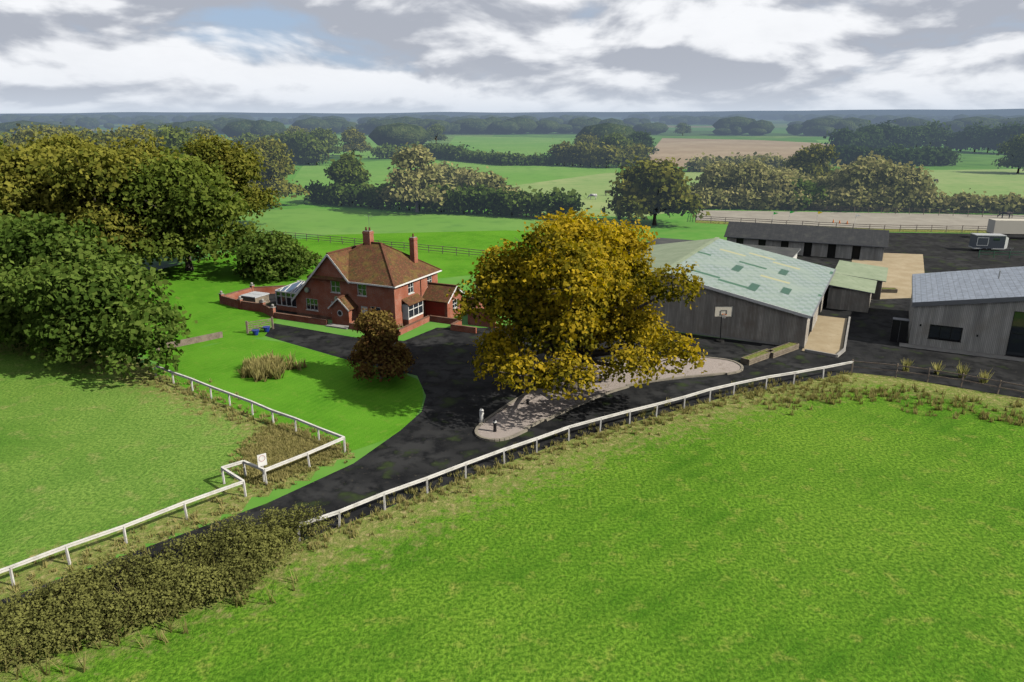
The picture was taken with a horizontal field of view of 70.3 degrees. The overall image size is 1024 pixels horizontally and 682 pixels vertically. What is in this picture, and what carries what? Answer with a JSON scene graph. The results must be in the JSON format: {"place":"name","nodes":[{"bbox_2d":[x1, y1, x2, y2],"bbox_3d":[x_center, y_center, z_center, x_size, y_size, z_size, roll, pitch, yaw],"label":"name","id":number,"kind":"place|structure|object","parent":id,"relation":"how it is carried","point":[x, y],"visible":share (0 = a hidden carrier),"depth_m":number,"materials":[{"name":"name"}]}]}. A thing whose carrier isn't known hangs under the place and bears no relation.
{"place":"outdoors","nodes":[
{"label":"outdoors","id":0,"kind":"place"},
{"bbox_2d":[266,294,296,314],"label":"patio paving","id":1,"kind":"structure","parent":0,"point":[272,298],"depth_m":88.40,"materials":[{"name":"stone"}]},
{"bbox_2d":[240,291,269,303],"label":"hot tub","id":2,"kind":"object","parent":1,"relation":"on","point":[255,296],"visible":0.77,"depth_m":88.89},
{"bbox_2d":[275,279,304,311],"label":"conservatory","id":3,"kind":"object","parent":1,"relation":"on","point":[285,295],"visible":0.58,"depth_m":85.22,"materials":[{"name":"white glass"}]},
{"bbox_2d":[157,338,423,451],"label":"lawn","id":4,"kind":"structure","parent":0,"point":[327,392],"depth_m":60.83,"materials":[{"name":"plant"}]},
{"bbox_2d":[154,364,345,449],"bbox_3d":[-21.413,4.823,56.775,25.242,1.228,0.188,13,21,35],"label":"fence","id":5,"kind":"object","parent":4,"relation":"on","point":[295,419],"depth_m":55.56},
{"bbox_2d":[237,349,306,381],"bbox_3d":[-21.694,2.162,64.866,6.183,1.407,5.914,0,17,0],"label":"pampas clump","id":6,"kind":"object","parent":4,"relation":"on","point":[264,367],"visible":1,"depth_m":64.69,"materials":[{"name":"beige plant"}]},
{"bbox_2d":[345,307,417,381],"bbox_3d":[-11.503,0.402,62.604,6.529,6.311,6.567,0,17,0],"label":"copper tree","id":7,"kind":"object","parent":4,"relation":"on","point":[380,331],"visible":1,"depth_m":61.32,"materials":[{"name":"brown plant"}]},
{"bbox_2d":[323,135,384,157],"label":"field","id":8,"kind":"structure","parent":0,"point":[368,140],"depth_m":450.55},
{"bbox_2d":[339,126,372,154],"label":"tree","id":9,"kind":"object","parent":8,"relation":"on","point":[354,139],"visible":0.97,"depth_m":407.65,"materials":[{"name":"green plant"}]},
{"bbox_2d":[280,159,618,208],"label":"field","id":10,"kind":"structure","parent":0,"point":[379,171],"depth_m":292.90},
{"bbox_2d":[323,151,373,202],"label":"tree","id":11,"kind":"object","parent":10,"relation":"on","point":[348,168],"visible":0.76,"depth_m":185.32,"materials":[{"name":"green plant"}]},
{"bbox_2d":[433,160,524,196],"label":"trees","id":12,"kind":"object","parent":10,"relation":"on","point":[458,176],"visible":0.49,"depth_m":190.35,"materials":[{"name":"green plant"}]},
{"bbox_2d":[451,147,563,165],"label":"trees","id":13,"kind":"object","parent":10,"relation":"on","point":[495,158],"visible":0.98,"depth_m":334.12,"materials":[{"name":"green plant"}]},
{"bbox_2d":[437,136,574,158],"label":"field","id":14,"kind":"structure","parent":0,"point":[526,146],"depth_m":594.45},
{"bbox_2d":[572,133,599,148],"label":"tree","id":15,"kind":"object","parent":14,"relation":"on","point":[588,138],"visible":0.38,"depth_m":389.89,"materials":[{"name":"green plant"}]},
{"bbox_2d":[0,373,1023,681],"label":"field","id":16,"kind":"structure","parent":0,"point":[878,539],"depth_m":36.62,"materials":[{"name":"green plant"}]},
{"bbox_2d":[0,527,302,665],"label":"brambles","id":17,"kind":"object","parent":16,"relation":"on","point":[76,624],"visible":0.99,"depth_m":32.65,"materials":[{"name":"green plant"}]},
{"bbox_2d":[0,516,305,681],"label":"bramble stems","id":18,"kind":"object","parent":16,"relation":"on","point":[185,629],"visible":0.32,"depth_m":32.02,"materials":[{"name":"brown plant"}]},
{"bbox_2d":[0,501,330,645],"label":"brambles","id":19,"kind":"object","parent":18,"relation":"attached to","point":[82,583],"visible":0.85,"depth_m":35.17,"materials":[{"name":"green plant"}]},
{"bbox_2d":[296,371,867,551],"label":"verge tussocks","id":20,"kind":"object","parent":16,"relation":"on","point":[481,470],"visible":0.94,"depth_m":49.99,"materials":[{"name":"green plant"}]},
{"bbox_2d":[737,378,1023,425],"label":"grass","id":21,"kind":"structure","parent":16,"relation":"on","point":[896,397],"depth_m":58.52,"materials":[{"name":"green plant"}]},
{"bbox_2d":[851,359,1023,393],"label":"drive fence","id":22,"kind":"object","parent":16,"relation":"on","point":[961,380],"visible":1,"depth_m":62.24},
{"bbox_2d":[0,298,1023,624],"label":"driveway","id":23,"kind":"structure","parent":0,"point":[436,434],"depth_m":60.38,"materials":[{"name":"asphalt"}]},
{"bbox_2d":[475,356,743,441],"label":"island kerb","id":24,"kind":"structure","parent":23,"relation":"on","point":[478,435],"depth_m":58.09,"materials":[{"name":"concrete"}]},
{"bbox_2d":[478,357,740,437],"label":"island gravel","id":25,"kind":"structure","parent":24,"relation":"on","point":[518,415],"depth_m":58.87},
{"bbox_2d":[714,306,733,342],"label":"basketball hoop","id":26,"kind":"object","parent":23,"relation":"on","point":[723,311],"visible":1,"depth_m":72.67,"materials":[{"name":"white plastic"}]},
{"bbox_2d":[740,349,774,364],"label":"planter","id":27,"kind":"object","parent":23,"relation":"on","point":[755,357],"visible":1,"depth_m":67.88,"materials":[{"name":"brown wood"}]},
{"bbox_2d":[766,342,798,357],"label":"planter","id":28,"kind":"object","parent":23,"relation":"on","point":[783,349],"visible":0.98,"depth_m":70.26,"materials":[{"name":"brown wood"}]},
{"bbox_2d":[890,317,909,342],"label":"utility cabinet","id":29,"kind":"object","parent":23,"relation":"on","point":[899,329],"visible":1,"depth_m":73.43,"materials":[{"name":"metal"}]},
{"bbox_2d":[0,117,1023,591],"bbox_3d":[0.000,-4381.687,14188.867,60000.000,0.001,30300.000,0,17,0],"label":"ground","id":30,"kind":"structure","parent":0,"point":[684,227],"depth_m":170.59,"materials":[{"name":"plant"}]},
{"bbox_2d":[0,123,49,151],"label":"oak","id":31,"kind":"object","parent":30,"relation":"on","point":[18,137],"depth_m":173.30,"materials":[{"name":"green plant"}]},
{"bbox_2d":[8,122,77,140],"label":"oak","id":32,"kind":"object","parent":30,"relation":"on","point":[53,129],"visible":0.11,"depth_m":227.11,"materials":[{"name":"green plant"}]},
{"bbox_2d":[0,141,89,236],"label":"oak","id":33,"kind":"object","parent":30,"relation":"on","point":[21,188],"visible":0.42,"depth_m":101.92,"materials":[{"name":"green plant"}]},
{"bbox_2d":[0,120,114,135],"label":"woods","id":34,"kind":"object","parent":30,"relation":"on","point":[5,126],"visible":0.1,"depth_m":615.92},
{"bbox_2d":[17,130,106,162],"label":"oak","id":35,"kind":"object","parent":30,"relation":"on","point":[56,141],"visible":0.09,"depth_m":126.44,"materials":[{"name":"green plant"}]},
{"bbox_2d":[57,126,125,148],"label":"oak","id":36,"kind":"object","parent":30,"relation":"on","point":[92,135],"visible":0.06,"depth_m":164.99,"materials":[{"name":"green plant"}]},
{"bbox_2d":[0,210,183,330],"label":"tree","id":37,"kind":"object","parent":30,"relation":"on","point":[23,241],"visible":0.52,"depth_m":73.58,"materials":[{"name":"green plant"}]},
{"bbox_2d":[25,143,197,260],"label":"oak","id":38,"kind":"object","parent":30,"relation":"on","point":[92,170],"visible":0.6,"depth_m":99.12,"materials":[{"name":"green plant"}]},
{"bbox_2d":[107,124,161,147],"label":"oak","id":39,"kind":"object","parent":30,"relation":"on","point":[130,132],"visible":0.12,"depth_m":217.57,"materials":[{"name":"green plant"}]},
{"bbox_2d":[83,125,190,226],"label":"oak","id":40,"kind":"object","parent":30,"relation":"on","point":[151,150],"visible":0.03,"depth_m":124.46,"materials":[{"name":"green plant"}]},
{"bbox_2d":[0,341,354,599],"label":"paddock","id":41,"kind":"structure","parent":30,"relation":"on","point":[85,451],"depth_m":48.65,"materials":[{"name":"green plant"}]},
{"bbox_2d":[0,254,197,377],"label":"tree","id":42,"kind":"object","parent":41,"relation":"on","point":[52,305],"visible":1,"depth_m":63.18,"materials":[{"name":"green plant"}]},
{"bbox_2d":[0,481,246,585],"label":"drive fence","id":43,"kind":"object","parent":41,"relation":"on","point":[65,547],"visible":0.99,"depth_m":38.39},
{"bbox_2d":[0,371,354,592],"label":"verge tussocks","id":44,"kind":"object","parent":41,"relation":"on","point":[189,391],"visible":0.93,"depth_m":43.74,"materials":[{"name":"green plant"}]},
{"bbox_2d":[221,437,345,496],"bbox_3d":[-14.749,7.748,47.361,2.662,1.227,7.830,13,21,36],"label":"fence","id":45,"kind":"object","parent":41,"relation":"on","point":[224,467],"visible":0.99,"depth_m":45.71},
{"bbox_2d":[219,421,349,493],"bbox_3d":[-15.124,7.509,49.469,8.473,0.324,11.085,0,17,0],"label":"brush patch","id":46,"kind":"object","parent":41,"relation":"on","point":[277,453],"visible":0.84,"depth_m":49.23,"materials":[{"name":"brown plant"}]},
{"bbox_2d":[100,146,267,270],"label":"oak","id":47,"kind":"object","parent":30,"relation":"on","point":[202,198],"visible":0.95,"depth_m":100.22,"materials":[{"name":"green plant"}]},
{"bbox_2d":[144,124,233,158],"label":"oak","id":48,"kind":"object","parent":30,"relation":"on","point":[173,137],"visible":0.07,"depth_m":172.58,"materials":[{"name":"green plant"}]},
{"bbox_2d":[189,126,232,147],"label":"oak","id":49,"kind":"object","parent":30,"relation":"on","point":[208,132],"visible":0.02,"depth_m":241.96,"materials":[{"name":"green plant"}]},
{"bbox_2d":[137,119,286,138],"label":"woods","id":50,"kind":"object","parent":30,"relation":"on","point":[237,129],"visible":0.43,"depth_m":644.85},
{"bbox_2d":[242,135,309,198],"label":"oak","id":51,"kind":"object","parent":30,"relation":"on","point":[278,169],"visible":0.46,"depth_m":177.79,"materials":[{"name":"green plant"}]},
{"bbox_2d":[228,128,332,164],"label":"tree belt","id":52,"kind":"object","parent":30,"relation":"on","point":[309,148],"visible":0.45,"depth_m":336.42,"materials":[{"name":"green plant"}]},
{"bbox_2d":[310,127,348,155],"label":"tree","id":53,"kind":"object","parent":30,"relation":"on","point":[329,136],"visible":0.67,"depth_m":388.67,"materials":[{"name":"green plant"}]},
{"bbox_2d":[117,230,544,362],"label":"garden lawn","id":54,"kind":"structure","parent":30,"relation":"on","point":[199,287],"depth_m":104.53,"materials":[{"name":"plant"}]},
{"bbox_2d":[155,332,222,350],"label":"sleeper wall","id":55,"kind":"structure","parent":54,"relation":"on","point":[198,339],"depth_m":73.62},
{"bbox_2d":[230,228,321,282],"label":"round tree","id":56,"kind":"object","parent":54,"relation":"on","point":[268,255],"visible":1,"depth_m":100.24,"materials":[{"name":"green plant"}]},
{"bbox_2d":[199,116,462,134],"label":"woods","id":57,"kind":"object","parent":30,"relation":"on","point":[336,125],"visible":0.41,"depth_m":883.31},
{"bbox_2d":[219,280,495,335],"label":"garden walls","id":58,"kind":"structure","parent":30,"relation":"on","point":[233,299],"depth_m":81.15,"materials":[{"name":"red brick"}]},
{"bbox_2d":[292,215,462,328],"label":"house","id":59,"kind":"structure","parent":30,"relation":"on","point":[344,286],"depth_m":80.37,"materials":[{"name":"red brick"}]},
{"bbox_2d":[251,229,508,255],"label":"paddock fence","id":60,"kind":"object","parent":30,"relation":"on","point":[318,239],"visible":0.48,"depth_m":125.34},
{"bbox_2d":[368,123,431,146],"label":"woods","id":61,"kind":"object","parent":30,"relation":"on","point":[397,134],"visible":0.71,"depth_m":482.75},
{"bbox_2d":[376,142,455,211],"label":"tree","id":62,"kind":"object","parent":30,"relation":"on","point":[410,183],"visible":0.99,"depth_m":166.79,"materials":[{"name":"green plant"}]},
{"bbox_2d":[367,141,469,160],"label":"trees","id":63,"kind":"object","parent":30,"relation":"on","point":[443,151],"visible":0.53,"depth_m":380.46,"materials":[{"name":"green plant"}]},
{"bbox_2d":[221,208,634,234],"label":"paddock","id":64,"kind":"structure","parent":30,"relation":"on","point":[315,221],"depth_m":156.21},
{"bbox_2d":[174,133,284,217],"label":"oak","id":65,"kind":"object","parent":64,"relation":"on","point":[239,164],"visible":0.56,"depth_m":142.87,"materials":[{"name":"green plant"}]},
{"bbox_2d":[426,123,447,143],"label":"tree","id":66,"kind":"object","parent":30,"relation":"on","point":[435,130],"visible":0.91,"depth_m":582.82,"materials":[{"name":"green plant"}]},
{"bbox_2d":[303,180,590,219],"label":"hedge","id":67,"kind":"object","parent":30,"relation":"on","point":[500,201],"visible":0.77,"depth_m":167.47,"materials":[{"name":"green plant"}]},
{"bbox_2d":[8,114,1006,121],"bbox_3d":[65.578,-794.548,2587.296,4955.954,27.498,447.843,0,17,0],"label":"woods","id":68,"kind":"object","parent":30,"relation":"on","point":[794,117],"visible":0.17,"depth_m":2546.80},
{"bbox_2d":[0,114,1023,124],"bbox_3d":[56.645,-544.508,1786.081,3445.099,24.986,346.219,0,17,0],"label":"woods","id":69,"kind":"object","parent":30,"relation":"on","point":[667,119],"visible":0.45,"depth_m":1765.42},
{"bbox_2d":[34,114,1001,119],"bbox_3d":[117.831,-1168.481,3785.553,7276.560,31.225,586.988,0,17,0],"label":"woods","id":70,"kind":"object","parent":30,"relation":"on","point":[769,117],"visible":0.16,"depth_m":3765.26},
{"bbox_2d":[42,115,1023,128],"bbox_3d":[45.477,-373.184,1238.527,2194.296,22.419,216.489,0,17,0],"label":"woods","id":71,"kind":"object","parent":30,"relation":"on","point":[88,123],"visible":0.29,"depth_m":1246.38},
{"bbox_2d":[451,116,668,133],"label":"woods","id":72,"kind":"object","parent":30,"relation":"on","point":[515,125],"visible":0.85,"depth_m":873.38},
{"bbox_2d":[297,361,853,540],"bbox_3d":[8.796,6.028,52.882,49.837,1.238,2.492,-11,20,-31],"label":"drive fence","id":73,"kind":"object","parent":30,"relation":"on","point":[426,479],"visible":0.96,"depth_m":49.90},
{"bbox_2d":[446,205,707,399],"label":"tree","id":74,"kind":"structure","parent":30,"relation":"on","point":[564,287],"depth_m":54.16,"materials":[{"name":"yellow plant"}]},
{"bbox_2d":[547,140,652,167],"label":"trees","id":75,"kind":"object","parent":30,"relation":"on","point":[581,154],"visible":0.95,"depth_m":321.50,"materials":[{"name":"green plant"}]},
{"bbox_2d":[575,123,634,140],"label":"woods","id":76,"kind":"object","parent":30,"relation":"on","point":[599,130],"visible":0.24,"depth_m":451.46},
{"bbox_2d":[597,131,633,152],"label":"tree","id":77,"kind":"object","parent":30,"relation":"on","point":[612,139],"visible":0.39,"depth_m":346.28,"materials":[{"name":"green plant"}]},
{"bbox_2d":[626,130,658,153],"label":"tree","id":78,"kind":"object","parent":30,"relation":"on","point":[645,138],"visible":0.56,"depth_m":389.91,"materials":[{"name":"green plant"}]},
{"bbox_2d":[600,155,709,225],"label":"tree","id":79,"kind":"object","parent":30,"relation":"on","point":[654,188],"visible":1,"depth_m":146.89,"materials":[{"name":"green plant"}]},
{"bbox_2d":[613,237,835,348],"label":"barn","id":80,"kind":"structure","parent":30,"relation":"on","point":[772,298],"depth_m":77.06,"materials":[{"name":"grey wood"}]},
{"bbox_2d":[646,138,828,166],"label":"ploughed field","id":81,"kind":"structure","parent":30,"relation":"on","point":[678,148],"depth_m":504.81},
{"bbox_2d":[683,152,832,171],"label":"tree belt","id":82,"kind":"object","parent":30,"relation":"on","point":[697,163],"visible":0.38,"depth_m":298.34,"materials":[{"name":"green plant"}]},
{"bbox_2d":[510,169,1023,217],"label":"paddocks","id":83,"kind":"structure","parent":30,"relation":"on","point":[992,182],"depth_m":242.03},
{"bbox_2d":[686,160,734,196],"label":"tree","id":84,"kind":"object","parent":83,"relation":"on","point":[711,175],"visible":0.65,"depth_m":181.74,"materials":[{"name":"green plant"}]},
{"bbox_2d":[719,157,785,202],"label":"tree","id":85,"kind":"object","parent":83,"relation":"on","point":[748,176],"visible":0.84,"depth_m":178.68,"materials":[{"name":"green plant"}]},
{"bbox_2d":[755,170,802,200],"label":"tree","id":86,"kind":"object","parent":83,"relation":"on","point":[783,180],"visible":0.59,"depth_m":177.54,"materials":[{"name":"green plant"}]},
{"bbox_2d":[782,177,830,210],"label":"tree","id":87,"kind":"object","parent":83,"relation":"on","point":[811,188],"visible":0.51,"depth_m":175.87,"materials":[{"name":"green plant"}]},
{"bbox_2d":[782,143,839,180],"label":"tree","id":88,"kind":"object","parent":83,"relation":"on","point":[805,159],"visible":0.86,"depth_m":221.94,"materials":[{"name":"green plant"}]},
{"bbox_2d":[808,173,870,205],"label":"tree","id":89,"kind":"object","parent":83,"relation":"on","point":[836,186],"visible":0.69,"depth_m":175.60,"materials":[{"name":"green plant"}]},
{"bbox_2d":[688,184,1023,213],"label":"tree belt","id":90,"kind":"object","parent":83,"relation":"on","point":[1012,202],"visible":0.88,"depth_m":173.00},
{"bbox_2d":[831,150,903,205],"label":"tree","id":91,"kind":"object","parent":83,"relation":"on","point":[869,171],"visible":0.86,"depth_m":173.44,"materials":[{"name":"green plant"}]},
{"bbox_2d":[727,204,1023,217],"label":"arena fence","id":92,"kind":"object","parent":83,"relation":"on","point":[909,210],"visible":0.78,"depth_m":168.65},
{"bbox_2d":[878,161,940,206],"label":"tree","id":93,"kind":"object","parent":83,"relation":"on","point":[913,179],"visible":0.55,"depth_m":172.58,"materials":[{"name":"green plant"}]},
{"bbox_2d":[991,133,1023,173],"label":"tree","id":94,"kind":"object","parent":83,"relation":"on","point":[1012,150],"visible":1,"depth_m":285.25,"materials":[{"name":"green plant"}]},
{"bbox_2d":[648,238,887,312],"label":"barn annexes","id":95,"kind":"structure","parent":30,"relation":"on","point":[857,287],"depth_m":90.04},
{"bbox_2d":[766,165,820,181],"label":"tree belt","id":96,"kind":"object","parent":30,"relation":"on","point":[797,174],"visible":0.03,"depth_m":196.24,"materials":[{"name":"green plant"}]},
{"bbox_2d":[695,220,985,232],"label":"yard verge","id":97,"kind":"structure","parent":30,"relation":"on","point":[890,230],"depth_m":145.30,"materials":[{"name":"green plant"}]},
{"bbox_2d":[695,216,986,232],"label":"arena fence","id":98,"kind":"object","parent":97,"relation":"on","point":[786,222],"visible":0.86,"depth_m":145.69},
{"bbox_2d":[712,116,1023,135],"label":"woods","id":99,"kind":"object","parent":30,"relation":"on","point":[737,125],"visible":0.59,"depth_m":833.08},
{"bbox_2d":[828,143,962,165],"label":"tree belt","id":100,"kind":"object","parent":30,"relation":"on","point":[928,154],"visible":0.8,"depth_m":327.34,"materials":[{"name":"green plant"}]},
{"bbox_2d":[797,252,1023,335],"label":"yard base","id":101,"kind":"object","parent":30,"relation":"on","point":[998,261],"visible":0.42,"depth_m":114.52,"materials":[{"name":"concrete"}]},
{"bbox_2d":[724,221,888,260],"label":"stable block","id":102,"kind":"structure","parent":101,"relation":"on","point":[850,243],"depth_m":118.81,"materials":[{"name":"wood"}]},
{"bbox_2d":[821,118,1023,152],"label":"tree belt","id":103,"kind":"object","parent":30,"relation":"on","point":[884,135],"visible":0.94,"depth_m":443.60,"materials":[{"name":"green plant"}]},
{"bbox_2d":[884,232,1023,272],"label":"asphalt yard","id":104,"kind":"structure","parent":30,"relation":"on","point":[943,252],"depth_m":125.66,"materials":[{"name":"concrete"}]},
{"bbox_2d":[968,233,1012,251],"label":"caravan","id":105,"kind":"object","parent":104,"relation":"on","point":[983,242],"visible":0.94,"depth_m":122.39,"materials":[{"name":"metal"}]},
{"bbox_2d":[986,219,1023,234],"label":"horse lorry","id":106,"kind":"object","parent":104,"relation":"on","point":[1008,226],"visible":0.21,"depth_m":134.25,"materials":[{"name":"white paint"}]},
{"bbox_2d":[899,266,1023,361],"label":"modern building","id":107,"kind":"structure","parent":30,"relation":"on","point":[979,312],"depth_m":71.02,"materials":[{"name":"silver metal"}]},
{"bbox_2d":[0,109,1023,116],"bbox_3d":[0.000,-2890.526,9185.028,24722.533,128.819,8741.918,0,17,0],"label":"hills","id":108,"kind":"structure","parent":0,"point":[1002,112],"depth_m":11545.90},
{"bbox_2d":[0,0,1023,113],"label":"sky","id":109,"kind":"structure","parent":0,"point":[57,56],"materials":[{"name":"white"}]},
{"bbox_2d":[802,315,846,353],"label":"woodchip path","id":110,"kind":"structure","parent":0,"point":[827,334],"depth_m":75.95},
{"bbox_2d":[804,317,850,357],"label":"path edging","id":111,"kind":"object","parent":110,"relation":"on","point":[839,353],"visible":1,"depth_m":70.24,"materials":[{"name":"concrete"}]},
{"bbox_2d":[696,210,1023,229],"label":"arena sand","id":112,"kind":"structure","parent":0,"point":[944,221],"depth_m":162.23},
{"bbox_2d":[852,253,923,298],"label":"concrete pad","id":113,"kind":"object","parent":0,"point":[902,268],"depth_m":108.54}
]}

